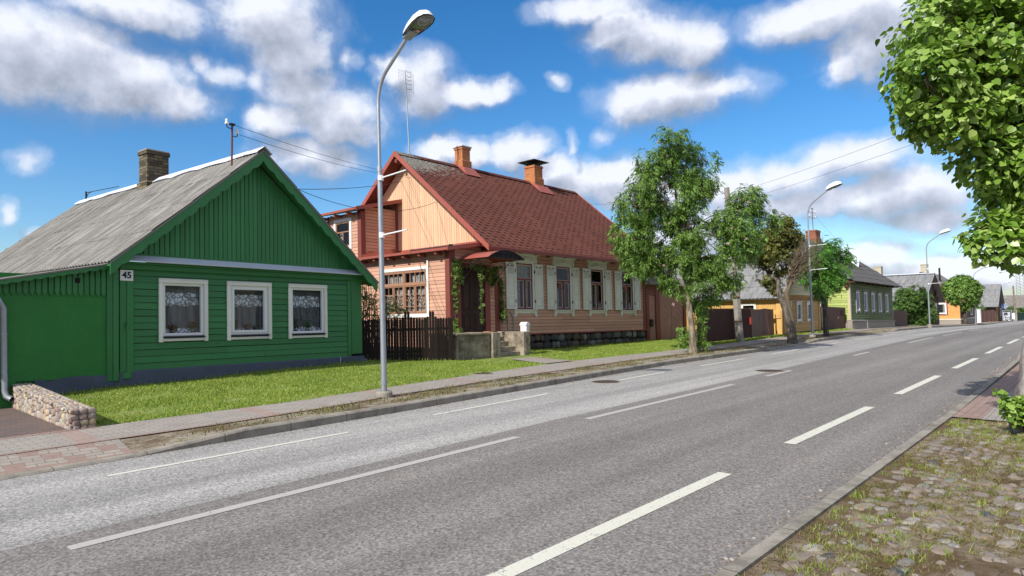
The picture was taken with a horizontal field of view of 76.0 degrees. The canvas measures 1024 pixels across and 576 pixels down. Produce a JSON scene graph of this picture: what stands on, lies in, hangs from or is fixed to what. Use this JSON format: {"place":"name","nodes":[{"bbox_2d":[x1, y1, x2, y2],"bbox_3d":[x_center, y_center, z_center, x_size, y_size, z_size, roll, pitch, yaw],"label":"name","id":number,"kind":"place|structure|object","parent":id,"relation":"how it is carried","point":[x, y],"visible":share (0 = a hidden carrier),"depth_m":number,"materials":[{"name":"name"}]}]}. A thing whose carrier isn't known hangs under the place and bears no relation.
{"place":"outdoors","nodes":[
{"label":"outdoors","id":0,"kind":"place"},
{"bbox_2d":[0,407,67,437],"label":"driveway","id":1,"kind":"structure","parent":0,"point":[14,422],"depth_m":9.93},
{"bbox_2d":[0,439,133,474],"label":"driveway apron","id":2,"kind":"object","parent":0,"point":[27,461],"visible":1,"depth_m":7.93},
{"bbox_2d":[54,338,645,425],"bbox_3d":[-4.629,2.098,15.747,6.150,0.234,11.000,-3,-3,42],"label":"lawn","id":3,"kind":"structure","parent":0,"point":[153,410],"depth_m":12.99,"materials":[{"name":"green plant"}]},
{"bbox_2d":[362,285,371,347],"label":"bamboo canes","id":4,"kind":"object","parent":3,"relation":"on","point":[369,308],"visible":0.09,"depth_m":19.47,"materials":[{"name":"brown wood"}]},
{"bbox_2d":[361,284,408,358],"bbox_3d":[-4.022,0.965,19.484,1.913,2.286,0.750,-1,-2,-3],"label":"yard shrub","id":5,"kind":"object","parent":3,"relation":"on","point":[373,304],"visible":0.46,"depth_m":19.49,"materials":[{"name":"green plant"}]},
{"bbox_2d":[362,311,453,360],"bbox_3d":[-3.100,1.521,19.397,2.771,1.660,0.070,-1,-2,-18],"label":"picket fence","id":6,"kind":"object","parent":3,"relation":"on","point":[431,340],"visible":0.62,"depth_m":19.41,"materials":[{"name":"brown wood"}]},
{"bbox_2d":[473,372,492,374],"bbox_3d":[-0.779,2.160,16.530,0.600,0.029,0.600,-3,-3,42],"label":"manhole cover","id":7,"kind":"object","parent":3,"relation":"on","point":[483,373],"visible":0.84,"depth_m":16.44,"materials":[{"name":"metal"}]},
{"bbox_2d":[0,320,1004,453],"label":"pavement","id":8,"kind":"structure","parent":0,"point":[19,444],"depth_m":11.02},
{"bbox_2d":[0,426,97,439],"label":"pavement border","id":9,"kind":"object","parent":8,"relation":"on","point":[43,433],"visible":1,"depth_m":9.08,"materials":[{"name":"grey concrete"}]},
{"bbox_2d":[11,383,95,429],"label":"stone stub wall","id":10,"kind":"structure","parent":8,"relation":"on","point":[57,409],"depth_m":10.21,"materials":[{"name":"beige stone"}]},
{"bbox_2d":[0,321,997,455],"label":"pavement border","id":11,"kind":"object","parent":8,"relation":"on","point":[294,411],"visible":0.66,"depth_m":9.91,"materials":[{"name":"grey concrete"}]},
{"bbox_2d":[893,310,907,327],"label":"plank fence","id":12,"kind":"object","parent":8,"relation":"on","point":[899,317],"visible":0.45,"depth_m":49.08,"materials":[{"name":"brown wood"}]},
{"bbox_2d":[941,273,985,323],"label":"clipped ball tree","id":13,"kind":"object","parent":8,"relation":"on","point":[968,289],"visible":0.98,"depth_m":77.83,"materials":[{"name":"green plant"}]},
{"bbox_2d":[976,309,981,322],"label":"white post","id":14,"kind":"object","parent":8,"relation":"on","point":[979,318],"visible":0.77,"depth_m":96.54,"materials":[{"name":"concrete"}]},
{"bbox_2d":[981,310,994,321],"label":"red brown fence","id":15,"kind":"object","parent":8,"relation":"on","point":[987,315],"visible":0.67,"depth_m":106.35,"materials":[{"name":"wood"}]},
{"bbox_2d":[0,320,1023,575],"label":"road","id":16,"kind":"structure","parent":0,"point":[558,470],"depth_m":6.78,"materials":[{"name":"grey asphalt"}]},
{"bbox_2d":[0,320,1013,480],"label":"kerb","id":17,"kind":"structure","parent":16,"relation":"on","point":[269,428],"depth_m":11.12,"materials":[{"name":"concrete"}]},
{"bbox_2d":[67,327,992,549],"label":"road marking","id":18,"kind":"object","parent":16,"relation":"on","point":[139,530],"visible":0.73,"depth_m":6.46,"materials":[{"name":"white paint"}]},
{"bbox_2d":[69,332,1018,575],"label":"kerb grit","id":19,"kind":"object","parent":16,"relation":"on","point":[778,522],"visible":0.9,"depth_m":9.70,"materials":[{"name":"grey gravel"}]},
{"bbox_2d":[108,322,1010,475],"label":"road marking","id":20,"kind":"object","parent":16,"relation":"on","point":[349,432],"visible":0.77,"depth_m":8.91,"materials":[{"name":"white paint"}]},
{"bbox_2d":[590,380,620,383],"bbox_3d":[2.196,2.211,15.389,0.720,0.029,0.720,-3,-3,42],"label":"manhole cover","id":21,"kind":"object","parent":16,"relation":"on","point":[605,381],"visible":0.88,"depth_m":15.38,"materials":[{"name":"metal"}]},
{"bbox_2d":[486,336,1023,575],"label":"road marking","id":22,"kind":"object","parent":16,"relation":"on","point":[527,563],"visible":1,"depth_m":5.44,"materials":[{"name":"white paint"}]},
{"bbox_2d":[754,369,784,371],"bbox_3d":[6.715,2.168,17.080,0.760,0.029,0.760,-3,-3,42],"label":"manhole cover","id":23,"kind":"object","parent":16,"relation":"on","point":[768,370],"visible":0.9,"depth_m":17.11,"materials":[{"name":"metal"}]},
{"bbox_2d":[712,354,1020,575],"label":"kerb","id":24,"kind":"structure","parent":16,"relation":"on","point":[749,559],"depth_m":5.62,"materials":[{"name":"concrete"}]},
{"bbox_2d":[1012,286,1017,320],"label":"wooden pole","id":25,"kind":"object","parent":16,"relation":"on","point":[1015,310],"visible":0.76,"depth_m":127.86,"materials":[{"name":"grey wood"}]},
{"bbox_2d":[0,0,1023,295],"label":"sky","id":26,"kind":"structure","parent":0,"point":[780,89],"materials":[{"name":"blue"}]},
{"bbox_2d":[119,320,1010,452],"bbox_3d":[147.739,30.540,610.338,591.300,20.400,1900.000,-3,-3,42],"label":"terrain","id":27,"kind":"structure","parent":0,"point":[362,401],"depth_m":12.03,"materials":[{"name":"soil"}]},
{"bbox_2d":[0,146,378,407],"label":"green house","id":28,"kind":"structure","parent":27,"relation":"on","point":[217,248],"depth_m":15.45,"materials":[{"name":"paint"}]},
{"bbox_2d":[85,186,118,198],"bbox_3d":[-13.468,-3.120,21.543,2.530,0.411,0.060,-3,-3,36],"label":"roof bracket","id":29,"kind":"object","parent":28,"relation":"on","point":[86,192],"visible":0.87,"depth_m":22.06,"materials":[{"name":"metal"}]},
{"bbox_2d":[166,325,176,332],"bbox_3d":[-7.538,0.928,14.539,0.142,0.238,0.243,-3,-3,42],"label":"potted plant","id":30,"kind":"object","parent":28,"relation":"on","point":[172,328],"visible":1,"depth_m":14.52,"materials":[{"name":"green plant"}]},
{"bbox_2d":[158,278,207,342],"bbox_3d":[-7.372,0.501,14.678,0.268,1.418,1.100,-3,-3,37],"label":"window","id":31,"kind":"structure","parent":28,"relation":"in","point":[203,291],"depth_m":14.68,"materials":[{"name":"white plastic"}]},
{"bbox_2d":[188,321,198,332],"bbox_3d":[-7.253,0.904,14.918,0.145,0.316,0.249,-3,-3,42],"label":"potted plant","id":32,"kind":"object","parent":28,"relation":"on","point":[191,326],"visible":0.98,"depth_m":14.90,"materials":[{"name":"green plant"}]},
{"bbox_2d":[225,118,238,165],"bbox_3d":[-6.794,-3.530,15.933,0.110,1.123,0.374,-3,-2,33],"label":"service mast","id":33,"kind":"object","parent":28,"relation":"attached to","point":[231,125],"visible":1,"depth_m":15.90,"materials":[{"name":"metal"}]},
{"bbox_2d":[235,125,405,175],"bbox_3d":[-5.452,-4.190,20.857,0.011,0.725,10.168,-2,-2,15],"label":"overhead wire","id":34,"kind":"object","parent":33,"relation":"attached to","point":[312,151],"visible":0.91,"depth_m":19.38,"materials":[{"name":"metal"}]},
{"bbox_2d":[238,134,409,177],"bbox_3d":[-5.341,-4.042,20.846,0.011,0.828,9.941,-2,-2,16],"label":"overhead wire","id":35,"kind":"object","parent":33,"relation":"attached to","point":[315,158],"visible":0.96,"depth_m":19.10,"materials":[{"name":"metal"}]},
{"bbox_2d":[242,324,251,329],"bbox_3d":[-6.458,0.990,15.982,0.148,0.249,0.247,-3,-3,42],"label":"potted plant","id":36,"kind":"object","parent":28,"relation":"on","point":[246,327],"visible":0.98,"depth_m":15.97,"materials":[{"name":"green plant"}]},
{"bbox_2d":[226,281,271,340],"bbox_3d":[-6.413,0.557,15.957,0.268,1.430,1.180,-3,-3,37],"label":"window","id":37,"kind":"structure","parent":28,"relation":"in","point":[231,286],"depth_m":15.95,"materials":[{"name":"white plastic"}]},
{"bbox_2d":[293,319,299,330],"bbox_3d":[-5.629,0.983,17.050,0.129,0.368,0.236,-3,-3,42],"label":"potted plant","id":38,"kind":"object","parent":28,"relation":"on","point":[294,327],"visible":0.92,"depth_m":17.06,"materials":[{"name":"green plant"}]},
{"bbox_2d":[304,320,311,330],"bbox_3d":[-5.405,1.010,17.349,0.135,0.339,0.251,-3,-3,42],"label":"potted plant","id":39,"kind":"object","parent":28,"relation":"on","point":[308,326],"visible":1,"depth_m":17.34,"materials":[{"name":"green plant"}]},
{"bbox_2d":[288,284,327,338],"bbox_3d":[-5.411,0.616,17.293,0.268,1.440,1.200,-3,-3,37],"label":"window","id":40,"kind":"structure","parent":28,"relation":"in","point":[323,327],"depth_m":17.35,"materials":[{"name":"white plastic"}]},
{"bbox_2d":[312,181,400,189],"bbox_3d":[-4.926,-3.381,21.371,0.016,2.035,9.288,-2,-2,7],"label":"overhead wire","id":41,"kind":"object","parent":28,"relation":"attached to","point":[358,187],"visible":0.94,"depth_m":21.13,"materials":[{"name":"metal"}]},
{"bbox_2d":[300,190,434,210],"bbox_3d":[-4.160,-2.820,20.640,0.014,1.042,8.237,-2,-2,19],"label":"overhead wire","id":42,"kind":"object","parent":28,"relation":"attached to","point":[365,209],"visible":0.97,"depth_m":19.54,"materials":[{"name":"metal"}]},
{"bbox_2d":[376,10,434,397],"bbox_3d":[-1.988,-1.397,12.100,1.764,7.113,0.382,-3,-2,42],"label":"street lamp","id":43,"kind":"object","parent":27,"relation":"on","point":[419,22],"visible":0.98,"depth_m":12.48,"materials":[{"name":"metal"}]},
{"bbox_2d":[321,145,661,354],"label":"orange house","id":44,"kind":"structure","parent":27,"relation":"on","point":[547,248],"depth_m":25.32,"materials":[{"name":"paint"}]},
{"bbox_2d":[333,217,351,248],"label":"window","id":45,"kind":"structure","parent":44,"relation":"in","point":[346,220],"depth_m":25.54,"materials":[{"name":"white wood"}]},
{"bbox_2d":[398,69,413,153],"bbox_3d":[-4.093,-6.876,25.823,0.235,3.454,0.771,-3,-3,42],"label":"tv antenna","id":46,"kind":"object","parent":44,"relation":"attached to","point":[406,100],"visible":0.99,"depth_m":25.89,"materials":[{"name":"metal"}]},
{"bbox_2d":[384,260,428,317],"bbox_3d":[-3.748,0.080,23.055,2.670,1.930,0.160,-3,-3,42],"label":"window","id":47,"kind":"structure","parent":44,"relation":"in","point":[420,308],"depth_m":22.82,"materials":[{"name":"brown wood"}]},
{"bbox_2d":[461,268,484,331],"bbox_3d":[-1.326,0.419,22.206,0.137,2.200,1.150,-3,-3,42],"label":"door","id":48,"kind":"structure","parent":44,"relation":"in","point":[470,290],"depth_m":22.19,"materials":[{"name":"brown wood"}]},
{"bbox_2d":[451,258,507,332],"bbox_3d":[-1.059,0.356,22.102,0.803,2.731,2.856,-3,-3,42],"label":"climbing vine","id":49,"kind":"object","parent":44,"relation":"attached to","point":[457,268],"visible":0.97,"depth_m":21.89,"materials":[{"name":"green plant"}]},
{"bbox_2d":[512,252,539,316],"bbox_3d":[0.462,-0.106,24.178,0.328,2.363,1.460,-3,-3,42],"label":"window","id":50,"kind":"structure","parent":44,"relation":"in","point":[522,269],"depth_m":24.28,"materials":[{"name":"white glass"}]},
{"bbox_2d":[550,256,576,316],"bbox_3d":[2.002,-0.038,25.885,0.368,2.363,1.460,-3,-3,42],"label":"window","id":51,"kind":"structure","parent":44,"relation":"in","point":[559,262],"depth_m":25.88,"materials":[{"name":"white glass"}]},
{"bbox_2d":[586,260,608,316],"bbox_3d":[3.551,0.028,27.571,0.368,2.363,1.460,-3,-3,42],"label":"window","id":52,"kind":"structure","parent":44,"relation":"in","point":[598,266],"depth_m":27.63,"materials":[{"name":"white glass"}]},
{"bbox_2d":[617,263,636,315],"bbox_3d":[5.126,0.096,29.287,0.368,2.363,1.460,-3,-3,42],"label":"window","id":53,"kind":"structure","parent":44,"relation":"in","point":[626,310],"depth_m":29.26,"materials":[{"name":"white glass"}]},
{"bbox_2d":[606,124,788,353],"bbox_3d":[6.451,-1.576,22.995,6.479,8.092,2.981,-1,-2,-4],"label":"robinia tree","id":54,"kind":"object","parent":27,"relation":"on","point":[734,232],"visible":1,"depth_m":22.46,"materials":[{"name":"green plant"}]},
{"bbox_2d":[665,250,822,334],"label":"yellow house","id":55,"kind":"structure","parent":27,"relation":"on","point":[754,295],"depth_m":35.04,"materials":[{"name":"paint"}]},
{"bbox_2d":[741,303,755,308],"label":"window","id":56,"kind":"structure","parent":55,"relation":"in","point":[751,305],"depth_m":34.43,"materials":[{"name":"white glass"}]},
{"bbox_2d":[795,301,802,322],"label":"window","id":57,"kind":"structure","parent":55,"relation":"in","point":[798,313],"depth_m":35.34,"materials":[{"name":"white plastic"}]},
{"bbox_2d":[806,301,810,322],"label":"window","id":58,"kind":"structure","parent":55,"relation":"in","point":[807,302],"depth_m":36.55,"materials":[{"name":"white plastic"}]},
{"bbox_2d":[749,213,823,343],"bbox_3d":[12.030,-0.469,29.070,3.090,5.816,2.743,-3,-3,42],"label":"pollarded maple","id":59,"kind":"object","parent":27,"relation":"on","point":[788,239],"visible":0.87,"depth_m":28.81,"materials":[{"name":"green plant"}]},
{"bbox_2d":[807,181,841,337],"bbox_3d":[14.892,-1.272,31.140,1.764,7.469,0.382,-3,-3,42],"label":"street lamp","id":60,"kind":"object","parent":27,"relation":"on","point":[833,185],"visible":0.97,"depth_m":31.50,"materials":[{"name":"grey metal"}]},
{"bbox_2d":[795,235,858,335],"bbox_3d":[15.798,-0.084,32.973,2.396,5.143,3.254,-20,-18,83],"label":"rowan tree","id":61,"kind":"object","parent":27,"relation":"on","point":[829,279],"visible":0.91,"depth_m":32.55,"materials":[{"name":"green plant"}]},
{"bbox_2d":[796,229,901,332],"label":"lime green house","id":62,"kind":"structure","parent":27,"relation":"on","point":[868,296],"depth_m":43.75,"materials":[{"name":"paint"}]},
{"bbox_2d":[855,290,860,312],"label":"window","id":63,"kind":"structure","parent":62,"relation":"in","point":[857,292],"depth_m":42.22,"materials":[{"name":"grey wood"}]},
{"bbox_2d":[863,291,868,312],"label":"window","id":64,"kind":"structure","parent":62,"relation":"in","point":[865,293],"depth_m":43.23,"materials":[{"name":"grey wood"}]},
{"bbox_2d":[870,291,875,313],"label":"window","id":65,"kind":"structure","parent":62,"relation":"in","point":[873,309],"depth_m":44.20,"materials":[{"name":"grey wood"}]},
{"bbox_2d":[877,292,882,313],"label":"window","id":66,"kind":"structure","parent":62,"relation":"in","point":[880,310],"depth_m":45.20,"materials":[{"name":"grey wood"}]},
{"bbox_2d":[884,293,889,313],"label":"window","id":67,"kind":"structure","parent":62,"relation":"in","point":[886,295],"depth_m":46.21,"materials":[{"name":"grey wood"}]},
{"bbox_2d":[847,266,944,324],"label":"dark gable house","id":68,"kind":"structure","parent":27,"relation":"on","point":[906,280],"depth_m":62.81,"materials":[{"name":"grey wood"}]},
{"bbox_2d":[891,285,939,326],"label":"dense bush","id":69,"kind":"object","parent":27,"relation":"on","point":[916,308],"visible":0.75,"depth_m":53.21,"materials":[{"name":"green plant"}]},
{"bbox_2d":[926,229,950,327],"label":"street lamp","id":70,"kind":"object","parent":27,"relation":"on","point":[929,325],"visible":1,"depth_m":48.82,"materials":[{"name":"grey metal"}]},
{"bbox_2d":[919,264,980,324],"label":"bright orange house","id":71,"kind":"structure","parent":27,"relation":"on","point":[950,314],"depth_m":78.99,"materials":[{"name":"paint"}]},
{"bbox_2d":[939,303,946,313],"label":"window","id":72,"kind":"structure","parent":71,"relation":"in","point":[944,304],"depth_m":79.05,"materials":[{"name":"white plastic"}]},
{"bbox_2d":[975,304,986,316],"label":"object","id":73,"kind":"object","parent":27,"relation":"on","point":[982,305],"visible":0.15,"depth_m":107.11,"materials":[{"name":"green plant"}]},
{"bbox_2d":[973,265,988,323],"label":"street lamp","id":74,"kind":"object","parent":27,"relation":"on","point":[974,306],"visible":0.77,"depth_m":78.06,"materials":[{"name":"grey metal"}]},
{"bbox_2d":[976,284,1005,322],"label":"steep gable house","id":75,"kind":"structure","parent":27,"relation":"on","point":[993,298],"depth_m":114.00,"materials":[{"name":"grey wood"}]},
{"bbox_2d":[1002,310,1011,320],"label":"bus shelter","id":76,"kind":"object","parent":27,"relation":"on","point":[1003,316],"visible":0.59,"depth_m":124.11,"materials":[{"name":"metal"}]},
{"bbox_2d":[1003,306,1023,312],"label":"bush","id":77,"kind":"object","parent":27,"relation":"on","point":[1020,310],"visible":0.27,"depth_m":135.21,"materials":[{"name":"green plant"}]},
{"bbox_2d":[1004,295,1023,309],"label":"long barn","id":78,"kind":"structure","parent":27,"relation":"on","point":[1019,300],"depth_m":173.54,"materials":[{"name":"grey brick"}]},
{"bbox_2d":[1010,313,1023,319],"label":"fence","id":79,"kind":"object","parent":27,"relation":"on","point":[1020,316],"visible":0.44,"depth_m":128.92,"materials":[{"name":"green plastic"}]},
{"bbox_2d":[1016,257,1023,294],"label":"lattice tower","id":80,"kind":"structure","parent":27,"relation":"on","point":[1020,282],"depth_m":299.89,"materials":[{"name":"metal"}]},
{"bbox_2d":[473,331,832,365],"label":"lawn","id":81,"kind":"structure","parent":0,"point":[504,358],"depth_m":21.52,"materials":[{"name":"green plant"}]},
{"bbox_2d":[437,331,530,359],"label":"porch steps","id":82,"kind":"structure","parent":81,"relation":"on","point":[477,345],"depth_m":20.98,"materials":[{"name":"concrete"}]},
{"bbox_2d":[520,322,529,330],"bbox_3d":[0.459,1.837,22.628,0.300,1.332,0.235,-3,-3,42],"label":"meter cabinet","id":83,"kind":"object","parent":82,"relation":"on","point":[524,326],"visible":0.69,"depth_m":22.56,"materials":[{"name":"white plastic"}]},
{"bbox_2d":[513,357,571,362],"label":"path","id":84,"kind":"structure","parent":81,"relation":"on","point":[539,360],"depth_m":19.83,"materials":[{"name":"grey concrete"}]},
{"bbox_2d":[642,276,694,339],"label":"yard gate","id":85,"kind":"structure","parent":81,"relation":"on","point":[665,318],"depth_m":31.52,"materials":[{"name":"brown wood"}]},
{"bbox_2d":[649,296,655,339],"bbox_3d":[6.582,1.467,30.794,0.110,2.210,0.580,-3,-3,42],"label":"wicket door","id":86,"kind":"structure","parent":85,"relation":"in","point":[651,298],"depth_m":30.86,"materials":[{"name":"brown wood"}]},
{"bbox_2d":[697,308,751,341],"bbox_3d":[9.357,1.587,28.617,0.090,1.488,5.800,-3,-3,40],"label":"sheet metal fence","id":87,"kind":"object","parent":81,"relation":"on","point":[720,323],"visible":0.58,"depth_m":28.33,"materials":[{"name":"brown metal"}]},
{"bbox_2d":[749,317,752,324],"bbox_3d":[11.159,1.540,30.629,0.090,0.342,0.200,-3,-3,40],"label":"letterbox","id":88,"kind":"object","parent":87,"relation":"attached to","point":[750,320],"visible":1,"depth_m":30.57,"materials":[{"name":"red paint"}]},
{"bbox_2d":[724,187,743,341],"bbox_3d":[9.690,-0.967,28.587,0.412,6.786,1.182,-3,-2,34],"label":"concrete pole","id":89,"kind":"object","parent":81,"relation":"on","point":[739,335],"visible":0.44,"depth_m":28.59,"materials":[{"name":"concrete"}]},
{"bbox_2d":[735,136,895,192],"bbox_3d":[10.032,-4.114,20.700,0.008,0.559,15.417,-1,-2,-3],"label":"overhead wire","id":90,"kind":"object","parent":89,"relation":"attached to","point":[836,158],"visible":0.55,"depth_m":20.05,"materials":[{"name":"metal"}]},
{"bbox_2d":[768,144,912,192],"bbox_3d":[10.169,-3.782,20.711,0.008,0.428,15.457,-1,-2,-4],"label":"overhead wire","id":91,"kind":"object","parent":89,"relation":"attached to","point":[845,167],"visible":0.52,"depth_m":20.09,"materials":[{"name":"metal"}]},
{"bbox_2d":[751,309,773,337],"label":"sheet metal gate","id":92,"kind":"structure","parent":81,"relation":"on","point":[763,322],"depth_m":32.01,"materials":[{"name":"brown metal"}]},
{"bbox_2d":[673,328,853,342],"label":"lawn grass","id":93,"kind":"structure","parent":81,"relation":"on","point":[777,335],"depth_m":32.13,"materials":[{"name":"green plant"}]},
{"bbox_2d":[820,306,845,329],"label":"plank gate","id":94,"kind":"structure","parent":81,"relation":"on","point":[836,317],"depth_m":40.21,"materials":[{"name":"brown wood"}]},
{"bbox_2d":[741,418,1023,575],"bbox_3d":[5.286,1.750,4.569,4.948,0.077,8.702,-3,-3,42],"label":"cobblestone paving","id":95,"kind":"structure","parent":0,"point":[1007,542],"depth_m":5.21,"materials":[{"name":"grey stone"}]},
{"bbox_2d":[735,417,1023,575],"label":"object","id":96,"kind":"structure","parent":95,"relation":"on","point":[888,515],"depth_m":5.18,"materials":[{"name":"green plant"}]},
{"bbox_2d":[744,418,1023,575],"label":"cobble moss","id":97,"kind":"object","parent":95,"relation":"on","point":[921,501],"visible":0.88,"depth_m":5.41,"materials":[{"name":"green plant"}]},
{"bbox_2d":[770,428,1023,575],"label":"fallen twigs","id":98,"kind":"object","parent":95,"relation":"on","point":[925,526],"visible":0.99,"depth_m":4.69,"materials":[{"name":"brown wood"}]},
{"bbox_2d":[788,422,1023,575],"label":"loose pebbles","id":99,"kind":"object","parent":95,"relation":"on","point":[987,558],"visible":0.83,"depth_m":5.17,"materials":[{"name":"grey stone"}]},
{"bbox_2d":[875,0,1023,433],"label":"linden tree","id":100,"kind":"object","parent":95,"relation":"on","point":[966,57],"visible":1,"depth_m":8.13,"materials":[{"name":"green plant"}]},
{"bbox_2d":[990,383,1023,432],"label":"linden suckers","id":101,"kind":"object","parent":95,"relation":"on","point":[1014,416],"visible":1,"depth_m":8.14,"materials":[{"name":"green plant"}]},
{"bbox_2d":[956,364,1018,422],"bbox_3d":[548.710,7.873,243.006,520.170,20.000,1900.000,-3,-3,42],"label":"ground","id":102,"kind":"structure","parent":0,"point":[992,408],"depth_m":9.66,"materials":[{"name":"soil"}]},
{"bbox_2d":[952,365,1018,418],"bbox_3d":[22.822,2.135,27.447,0.549,0.001,48.652,-3,-3,42],"label":"pavement border","id":103,"kind":"object","parent":102,"relation":"on","point":[982,405],"visible":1,"depth_m":11.08,"materials":[{"name":"pink concrete"}]},
{"bbox_2d":[982,388,1014,420],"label":"pavement","id":104,"kind":"structure","parent":0,"point":[991,414],"depth_m":9.65,"materials":[{"name":"grey concrete"}]}
]}

